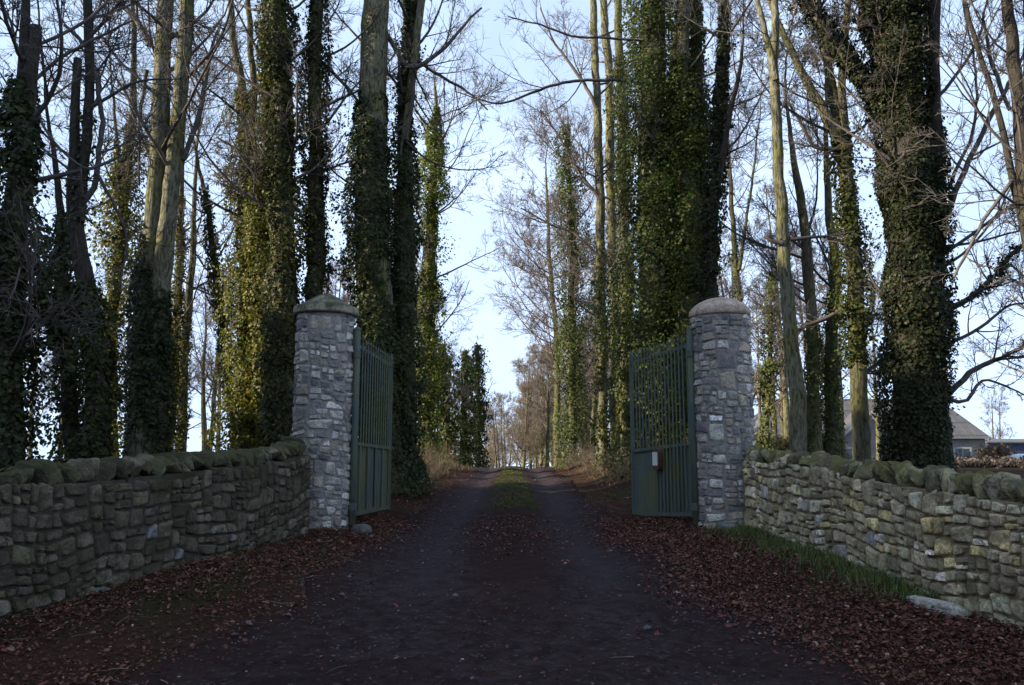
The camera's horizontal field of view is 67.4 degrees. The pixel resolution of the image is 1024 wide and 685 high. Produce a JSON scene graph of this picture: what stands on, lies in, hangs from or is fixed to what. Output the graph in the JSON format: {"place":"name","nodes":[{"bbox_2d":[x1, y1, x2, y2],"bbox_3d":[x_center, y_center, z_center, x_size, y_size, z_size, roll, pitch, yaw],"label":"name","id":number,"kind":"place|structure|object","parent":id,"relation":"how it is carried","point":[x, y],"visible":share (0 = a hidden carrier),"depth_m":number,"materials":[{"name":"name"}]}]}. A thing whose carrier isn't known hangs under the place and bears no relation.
{"place":"outdoors","nodes":[
{"label":"outdoors","id":0,"kind":"place"},
{"bbox_2d":[0,462,1023,684],"bbox_3d":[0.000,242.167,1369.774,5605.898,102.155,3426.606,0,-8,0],"label":"ground","id":1,"kind":"structure","parent":0,"point":[162,621],"depth_m":6.03,"materials":[{"name":"brown soil"}]},
{"bbox_2d":[23,299,80,415],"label":"bare tree","id":2,"kind":"object","parent":1,"relation":"on","point":[43,386],"visible":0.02,"depth_m":44.03,"materials":[{"name":"brown plant"}]},
{"bbox_2d":[23,323,84,456],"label":"bare tree","id":3,"kind":"object","parent":1,"relation":"on","point":[44,413],"visible":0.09,"depth_m":54.39,"materials":[{"name":"brown plant"}]},
{"bbox_2d":[43,280,84,461],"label":"bare tree","id":4,"kind":"object","parent":1,"relation":"on","point":[55,401],"visible":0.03,"depth_m":47.57,"materials":[{"name":"brown plant"}]},
{"bbox_2d":[33,237,130,406],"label":"bare tree","id":5,"kind":"object","parent":1,"relation":"on","point":[105,311],"visible":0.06,"depth_m":41.92,"materials":[{"name":"brown plant"}]},
{"bbox_2d":[0,0,193,462],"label":"ivied tree","id":6,"kind":"object","parent":1,"relation":"on","point":[89,436],"visible":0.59,"depth_m":11.85,"materials":[{"name":"green plant"}]},
{"bbox_2d":[0,0,235,456],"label":"ivied tree","id":7,"kind":"object","parent":1,"relation":"on","point":[117,247],"visible":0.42,"depth_m":17.77,"materials":[{"name":"green plant"}]},
{"bbox_2d":[0,0,237,468],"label":"ivied tree","id":8,"kind":"object","parent":1,"relation":"on","point":[22,264],"visible":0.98,"depth_m":9.35,"materials":[{"name":"green plant"}]},
{"bbox_2d":[42,0,266,457],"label":"twin trunk tree","id":9,"kind":"object","parent":1,"relation":"on","point":[149,402],"visible":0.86,"depth_m":14.26,"materials":[{"name":"brown plant"}]},
{"bbox_2d":[117,274,192,419],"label":"bare tree","id":10,"kind":"object","parent":1,"relation":"on","point":[123,381],"depth_m":50.21,"materials":[{"name":"brown plant"}]},
{"bbox_2d":[0,436,310,621],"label":"stone wall","id":11,"kind":"structure","parent":1,"relation":"on","point":[70,529],"depth_m":6.95,"materials":[{"name":"grey stone"}]},
{"bbox_2d":[69,0,288,452],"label":"ivied tree","id":12,"kind":"object","parent":1,"relation":"on","point":[180,438],"visible":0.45,"depth_m":21.17,"materials":[{"name":"green plant"}]},
{"bbox_2d":[171,298,225,444],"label":"bare tree","id":13,"kind":"object","parent":1,"relation":"on","point":[195,367],"visible":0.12,"depth_m":56.38,"materials":[{"name":"brown plant"}]},
{"bbox_2d":[116,39,300,448],"bbox_3d":[-7.421,-2.286,18.104,4.409,11.125,2.939,-3,-9,22],"label":"ivied tree","id":14,"kind":"object","parent":1,"relation":"on","point":[209,227],"visible":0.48,"depth_m":18.12,"materials":[{"name":"green plant"}]},
{"bbox_2d":[183,268,236,450],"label":"bare tree","id":15,"kind":"object","parent":1,"relation":"on","point":[213,387],"visible":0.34,"depth_m":39.89,"materials":[{"name":"brown plant"}]},
{"bbox_2d":[189,277,236,451],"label":"bare tree","id":16,"kind":"object","parent":1,"relation":"on","point":[208,354],"visible":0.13,"depth_m":45.92,"materials":[{"name":"brown plant"}]},
{"bbox_2d":[112,0,359,451],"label":"ivied tree","id":17,"kind":"object","parent":1,"relation":"on","point":[245,377],"visible":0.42,"depth_m":16.93,"materials":[{"name":"green plant"}]},
{"bbox_2d":[189,241,300,446],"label":"bare tree","id":18,"kind":"object","parent":1,"relation":"on","point":[190,381],"visible":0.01,"depth_m":43.06,"materials":[{"name":"brown plant"}]},
{"bbox_2d":[144,0,426,444],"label":"ivied tree","id":19,"kind":"object","parent":1,"relation":"on","point":[285,264],"visible":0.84,"depth_m":15.79,"materials":[{"name":"green plant"}]},
{"bbox_2d":[290,293,358,529],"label":"gate pillar","id":20,"kind":"structure","parent":1,"relation":"on","point":[325,324],"depth_m":10.43,"materials":[{"name":"stone"}]},
{"bbox_2d":[348,326,392,524],"bbox_3d":[-2.211,1.302,11.898,0.238,2.751,2.539,0,-8,2],"label":"gate leaf","id":21,"kind":"object","parent":20,"relation":"attached to","point":[370,478],"visible":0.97,"depth_m":11.55,"materials":[{"name":"green paint"}]},
{"bbox_2d":[323,261,352,303],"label":"bare tree","id":22,"kind":"object","parent":1,"relation":"on","point":[345,298],"visible":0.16,"depth_m":38.51,"materials":[{"name":"brown plant"}]},
{"bbox_2d":[324,256,356,378],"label":"bare tree","id":23,"kind":"object","parent":1,"relation":"on","point":[340,285],"visible":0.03,"depth_m":44.53,"materials":[{"name":"brown plant"}]},
{"bbox_2d":[351,524,371,533],"bbox_3d":[-2.009,2.523,10.314,0.303,0.176,0.205,-4,-9,26],"label":"loose stone","id":24,"kind":"object","parent":1,"relation":"on","point":[361,527],"visible":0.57,"depth_m":10.25,"materials":[{"name":"stone"}]},
{"bbox_2d":[229,0,516,498],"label":"ivied tree","id":25,"kind":"object","parent":1,"relation":"on","point":[379,245],"visible":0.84,"depth_m":16.02,"materials":[{"name":"green plant"}]},
{"bbox_2d":[416,252,476,412],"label":"bare tree","id":26,"kind":"object","parent":1,"relation":"on","point":[453,350],"visible":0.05,"depth_m":42.10,"materials":[{"name":"brown plant"}]},
{"bbox_2d":[387,0,515,469],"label":"ivied tree","id":27,"kind":"object","parent":1,"relation":"on","point":[432,198],"visible":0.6,"depth_m":26.44,"materials":[{"name":"green plant"}]},
{"bbox_2d":[436,357,468,452],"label":"bare tree","id":28,"kind":"object","parent":1,"relation":"on","point":[456,400],"visible":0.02,"depth_m":57.65,"materials":[{"name":"brown plant"}]},
{"bbox_2d":[435,315,475,464],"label":"ivied tree","id":29,"kind":"object","parent":1,"relation":"on","point":[447,420],"visible":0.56,"depth_m":37.63,"materials":[{"name":"green plant"}]},
{"bbox_2d":[450,391,483,465],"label":"bare tree","id":30,"kind":"object","parent":1,"relation":"on","point":[459,425],"visible":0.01,"depth_m":78.94,"materials":[{"name":"brown plant"}]},
{"bbox_2d":[451,334,483,466],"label":"ivied tree","id":31,"kind":"object","parent":1,"relation":"on","point":[465,426],"visible":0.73,"depth_m":45.54,"materials":[{"name":"green plant"}]},
{"bbox_2d":[459,342,496,467],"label":"ivied tree","id":32,"kind":"object","parent":1,"relation":"on","point":[481,405],"visible":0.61,"depth_m":47.67,"materials":[{"name":"green plant"}]},
{"bbox_2d":[482,402,497,465],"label":"bare tree","id":33,"kind":"object","parent":1,"relation":"on","point":[487,431],"visible":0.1,"depth_m":95.09,"materials":[{"name":"brown plant"}]},
{"bbox_2d":[482,408,502,467],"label":"bare tree","id":34,"kind":"object","parent":1,"relation":"on","point":[492,464],"visible":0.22,"depth_m":88.69,"materials":[{"name":"brown plant"}]},
{"bbox_2d":[485,395,509,467],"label":"bare tree","id":35,"kind":"object","parent":1,"relation":"on","point":[496,453],"visible":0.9,"depth_m":61.31,"materials":[{"name":"brown plant"}]},
{"bbox_2d":[483,390,517,466],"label":"bare tree","id":36,"kind":"object","parent":1,"relation":"on","point":[492,457],"visible":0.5,"depth_m":77.40,"materials":[{"name":"brown plant"}]},
{"bbox_2d":[105,466,897,684],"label":"drive","id":37,"kind":"structure","parent":1,"relation":"on","point":[522,576],"depth_m":5.86,"materials":[{"name":"grey asphalt"}]},
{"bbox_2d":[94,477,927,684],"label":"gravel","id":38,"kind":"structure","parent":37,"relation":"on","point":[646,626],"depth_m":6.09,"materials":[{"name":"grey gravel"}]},
{"bbox_2d":[0,461,1023,684],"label":"fallen leaves","id":39,"kind":"object","parent":37,"relation":"on","point":[976,631],"depth_m":6.30,"materials":[{"name":"brown plant"}]},
{"bbox_2d":[488,467,539,509],"bbox_3d":[0.007,3.777,21.162,1.089,0.420,17.050,0,-8,0],"label":"turf strip","id":40,"kind":"object","parent":37,"relation":"on","point":[505,474],"visible":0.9,"depth_m":15.75,"materials":[{"name":"green plant"}]},
{"bbox_2d":[499,408,522,465],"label":"bare tree","id":41,"kind":"object","parent":1,"relation":"on","point":[510,462],"visible":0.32,"depth_m":68.97,"materials":[{"name":"brown plant"}]},
{"bbox_2d":[489,356,545,467],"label":"bare tree","id":42,"kind":"object","parent":1,"relation":"on","point":[518,370],"visible":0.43,"depth_m":63.60,"materials":[{"name":"brown plant"}]},
{"bbox_2d":[510,404,527,465],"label":"bare tree","id":43,"kind":"object","parent":1,"relation":"on","point":[516,430],"visible":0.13,"depth_m":84.60,"materials":[{"name":"brown plant"}]},
{"bbox_2d":[499,348,545,466],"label":"bare tree","id":44,"kind":"object","parent":1,"relation":"on","point":[527,415],"visible":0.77,"depth_m":57.42,"materials":[{"name":"brown plant"}]},
{"bbox_2d":[506,380,544,467],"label":"bare tree","id":45,"kind":"object","parent":1,"relation":"on","point":[520,427],"visible":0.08,"depth_m":91.66,"materials":[{"name":"brown plant"}]},
{"bbox_2d":[519,387,539,467],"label":"bare tree","id":46,"kind":"object","parent":1,"relation":"on","point":[533,433],"visible":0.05,"depth_m":74.19,"materials":[{"name":"brown plant"}]},
{"bbox_2d":[507,356,552,467],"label":"bare tree","id":47,"kind":"object","parent":1,"relation":"on","point":[535,463],"visible":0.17,"depth_m":66.34,"materials":[{"name":"brown plant"}]},
{"bbox_2d":[505,342,565,467],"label":"bare tree","id":48,"kind":"object","parent":1,"relation":"on","point":[535,431],"visible":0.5,"depth_m":57.17,"materials":[{"name":"brown plant"}]},
{"bbox_2d":[417,438,667,487],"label":"undergrowth","id":49,"kind":"object","parent":1,"relation":"on","point":[437,465],"visible":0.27,"depth_m":21.02,"materials":[{"name":"brown plant"}]},
{"bbox_2d":[525,344,564,465],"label":"bare tree","id":50,"kind":"object","parent":1,"relation":"on","point":[551,400],"visible":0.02,"depth_m":67.72,"materials":[{"name":"brown plant"}]},
{"bbox_2d":[527,332,564,466],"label":"bare tree","id":51,"kind":"object","parent":1,"relation":"on","point":[547,412],"visible":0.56,"depth_m":52.19,"materials":[{"name":"brown plant"}]},
{"bbox_2d":[519,339,580,458],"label":"bare tree","id":52,"kind":"object","parent":1,"relation":"on","point":[553,411],"visible":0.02,"depth_m":60.61,"materials":[{"name":"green plant"}]},
{"bbox_2d":[469,95,637,465],"bbox_3d":[2.028,-3.497,36.498,7.305,18.934,8.110,7,-11,-42],"label":"bare tree","id":53,"kind":"object","parent":1,"relation":"on","point":[534,319],"visible":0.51,"depth_m":36.35,"materials":[{"name":"brown plant"}]},
{"bbox_2d":[538,337,591,452],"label":"bare tree","id":54,"kind":"object","parent":1,"relation":"on","point":[565,409],"visible":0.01,"depth_m":61.55,"materials":[{"name":"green plant"}]},
{"bbox_2d":[522,78,615,469],"bbox_3d":[2.519,-2.597,30.546,4.669,15.251,3.894,-1,-8,10],"label":"ivied tree","id":55,"kind":"object","parent":1,"relation":"on","point":[572,431],"visible":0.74,"depth_m":30.19,"materials":[{"name":"green plant"}]},
{"bbox_2d":[551,294,595,450],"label":"bare tree","id":56,"kind":"object","parent":1,"relation":"on","point":[585,363],"visible":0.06,"depth_m":50.17,"materials":[{"name":"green plant"}]},
{"bbox_2d":[541,267,607,455],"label":"bare tree","id":57,"kind":"object","parent":1,"relation":"on","point":[593,414],"visible":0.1,"depth_m":44.71,"materials":[{"name":"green plant"}]},
{"bbox_2d":[541,316,608,450],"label":"bare tree","id":58,"kind":"object","parent":1,"relation":"on","point":[587,434],"visible":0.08,"depth_m":48.86,"materials":[{"name":"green plant"}]},
{"bbox_2d":[562,332,595,434],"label":"bare tree","id":59,"kind":"object","parent":1,"relation":"on","point":[587,361],"visible":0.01,"depth_m":56.01,"materials":[{"name":"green plant"}]},
{"bbox_2d":[504,0,675,471],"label":"bare tree","id":60,"kind":"object","parent":1,"relation":"on","point":[603,387],"visible":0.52,"depth_m":23.73,"materials":[{"name":"brown plant"}]},
{"bbox_2d":[563,203,636,425],"bbox_3d":[5.449,-0.449,39.074,6.878,13.946,6.400,0,-8,0],"label":"bare tree","id":61,"kind":"object","parent":1,"relation":"on","point":[589,332],"visible":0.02,"depth_m":38.16,"materials":[{"name":"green plant"}]},
{"bbox_2d":[433,0,779,480],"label":"ivied tree","id":62,"kind":"object","parent":1,"relation":"on","point":[669,136],"visible":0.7,"depth_m":18.82,"materials":[{"name":"green plant"}]},
{"bbox_2d":[582,256,637,394],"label":"bare tree","id":63,"kind":"object","parent":1,"relation":"on","point":[608,307],"visible":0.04,"depth_m":36.06,"materials":[{"name":"brown plant"}]},
{"bbox_2d":[603,0,791,317],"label":"ivied tree","id":64,"kind":"object","parent":1,"relation":"on","point":[714,189],"visible":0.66,"depth_m":17.91,"materials":[{"name":"green plant"}]},
{"bbox_2d":[689,297,755,527],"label":"gate pillar","id":65,"kind":"structure","parent":1,"relation":"on","point":[725,423],"depth_m":10.42,"materials":[{"name":"stone"}]},
{"bbox_2d":[629,325,698,524],"bbox_3d":[2.244,1.282,11.605,0.234,2.822,2.084,3,-8,-20],"label":"gate leaf","id":66,"kind":"object","parent":65,"relation":"attached to","point":[664,479],"visible":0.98,"depth_m":11.42,"materials":[{"name":"green paint"}]},
{"bbox_2d":[718,523,735,529],"bbox_3d":[2.812,2.427,9.995,0.340,0.147,0.204,-6,-10,35],"label":"loose stone","id":67,"kind":"object","parent":1,"relation":"on","point":[726,525],"visible":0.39,"depth_m":9.95,"materials":[{"name":"stone"}]},
{"bbox_2d":[717,232,760,382],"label":"bare tree","id":68,"kind":"object","parent":1,"relation":"on","point":[728,236],"visible":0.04,"depth_m":39.81,"materials":[{"name":"brown plant"}]},
{"bbox_2d":[633,0,863,452],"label":"bare tree","id":69,"kind":"object","parent":1,"relation":"on","point":[798,420],"visible":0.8,"depth_m":14.48,"materials":[{"name":"brown plant"}]},
{"bbox_2d":[717,224,803,406],"bbox_3d":[10.702,-0.046,36.170,5.194,12.152,5.675,-2,-10,-7],"label":"bare tree","id":70,"kind":"object","parent":1,"relation":"on","point":[754,377],"visible":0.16,"depth_m":36.59,"materials":[{"name":"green plant"}]},
{"bbox_2d":[743,291,779,434],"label":"bare tree","id":71,"kind":"object","parent":1,"relation":"on","point":[759,412],"visible":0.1,"depth_m":49.92,"materials":[{"name":"brown plant"}]},
{"bbox_2d":[705,0,824,350],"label":"bare tree","id":72,"kind":"object","parent":1,"relation":"on","point":[737,283],"visible":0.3,"depth_m":27.75,"materials":[{"name":"brown plant"}]},
{"bbox_2d":[746,264,803,437],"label":"bare tree","id":73,"kind":"object","parent":1,"relation":"on","point":[780,412],"visible":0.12,"depth_m":43.82,"materials":[{"name":"brown plant"}]},
{"bbox_2d":[750,221,814,450],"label":"ivied tree","id":74,"kind":"object","parent":1,"relation":"on","point":[770,368],"visible":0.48,"depth_m":26.99,"materials":[{"name":"green plant"}]},
{"bbox_2d":[703,0,884,456],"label":"bare tree","id":75,"kind":"object","parent":1,"relation":"on","point":[814,362],"visible":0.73,"depth_m":18.96,"materials":[{"name":"brown plant"}]},
{"bbox_2d":[742,178,845,442],"bbox_3d":[10.454,-0.922,30.571,5.196,12.044,3.629,0,-8,2],"label":"bare tree","id":76,"kind":"object","parent":1,"relation":"on","point":[786,419],"visible":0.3,"depth_m":30.12,"materials":[{"name":"brown plant"}]},
{"bbox_2d":[754,433,847,454],"bbox_3d":[10.757,4.039,29.789,4.102,1.244,3.171,0,-8,0],"label":"shrub","id":77,"kind":"object","parent":1,"relation":"on","point":[782,445],"visible":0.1,"depth_m":29.35,"materials":[{"name":"green plant"}]},
{"bbox_2d":[684,522,940,602],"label":"grass","id":78,"kind":"structure","parent":1,"relation":"on","point":[878,576],"depth_m":7.45,"materials":[{"name":"green plant"}]},
{"bbox_2d":[773,245,878,420],"bbox_3d":[16.039,0.618,40.000,5.553,12.152,5.082,-6,-10,30],"label":"bare tree","id":79,"kind":"object","parent":1,"relation":"on","point":[845,395],"visible":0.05,"depth_m":39.94,"materials":[{"name":"brown plant"}]},
{"bbox_2d":[790,235,879,458],"bbox_3d":[14.039,0.384,34.428,3.993,10.720,3.440,1,-8,-7],"label":"bare tree","id":80,"kind":"object","parent":1,"relation":"on","point":[821,287],"visible":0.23,"depth_m":34.15,"materials":[{"name":"brown plant"}]},
{"bbox_2d":[736,0,943,461],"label":"ivied tree","id":81,"kind":"object","parent":1,"relation":"on","point":[858,314],"visible":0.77,"depth_m":15.54,"materials":[{"name":"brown plant"}]},
{"bbox_2d":[846,268,891,459],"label":"bare tree","id":82,"kind":"object","parent":1,"relation":"on","point":[878,434],"visible":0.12,"depth_m":45.81,"materials":[{"name":"brown plant"}]},
{"bbox_2d":[753,391,992,459],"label":"bungalow","id":83,"kind":"object","parent":1,"relation":"on","point":[967,435],"visible":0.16,"depth_m":54.55,"materials":[{"name":"stone"}]},
{"bbox_2d":[846,447,852,459],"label":"window","id":84,"kind":"structure","parent":83,"relation":"in","point":[849,449],"depth_m":53.21,"materials":[{"name":"grey"}]},
{"bbox_2d":[953,447,972,459],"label":"window","id":85,"kind":"structure","parent":83,"relation":"in","point":[964,450],"depth_m":54.41,"materials":[{"name":"grey"}]},
{"bbox_2d":[742,445,1023,629],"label":"stone wall","id":86,"kind":"structure","parent":1,"relation":"on","point":[952,534],"depth_m":6.79,"materials":[{"name":"grey stone"}]},
{"bbox_2d":[750,0,1023,471],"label":"ivied tree","id":87,"kind":"object","parent":1,"relation":"on","point":[889,82],"visible":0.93,"depth_m":13.59,"materials":[{"name":"green plant"}]},
{"bbox_2d":[906,595,970,618],"bbox_3d":[3.326,2.064,6.003,0.200,0.110,0.612,3,-9,-22],"label":"loose stone","id":88,"kind":"object","parent":1,"relation":"on","point":[950,608],"visible":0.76,"depth_m":5.89,"materials":[{"name":"grey stone"}]},
{"bbox_2d":[897,0,1023,286],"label":"bare tree","id":89,"kind":"object","parent":1,"relation":"on","point":[1015,74],"visible":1,"depth_m":11.41,"materials":[{"name":"brown plant"}]},
{"bbox_2d":[953,455,1023,467],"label":"hedge","id":90,"kind":"object","parent":1,"relation":"on","point":[1001,462],"visible":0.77,"depth_m":23.26,"materials":[{"name":"brown plant"}]},
{"bbox_2d":[960,126,1023,381],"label":"bare tree","id":91,"kind":"object","parent":1,"relation":"on","point":[1018,270],"visible":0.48,"depth_m":27.20,"materials":[{"name":"brown plant"}]},
{"bbox_2d":[967,439,1020,459],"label":"shrub","id":92,"kind":"object","parent":1,"relation":"on","point":[993,452],"visible":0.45,"depth_m":49.08,"materials":[{"name":"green plant"}]},
{"bbox_2d":[977,387,1017,438],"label":"bare tree","id":93,"kind":"object","parent":1,"relation":"on","point":[1001,433],"visible":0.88,"depth_m":71.62,"materials":[{"name":"brown plant"}]},
{"bbox_2d":[985,439,1023,454],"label":"farm shed","id":94,"kind":"structure","parent":1,"relation":"on","point":[1017,445],"depth_m":61.47,"materials":[{"name":"blue metal"}]},
{"bbox_2d":[1010,454,1023,458],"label":"parked car","id":95,"kind":"object","parent":1,"relation":"on","point":[1016,455],"visible":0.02,"depth_m":55.26,"materials":[{"name":"grey paint"}]},
{"bbox_2d":[0,0,1023,467],"label":"sky","id":96,"kind":"structure","parent":0,"point":[502,349],"materials":[{"name":"white"}]},
{"bbox_2d":[429,460,608,475],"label":"straw grass","id":97,"kind":"structure","parent":0,"point":[452,468],"depth_m":25.56,"materials":[{"name":"beige plant"}]}
]}

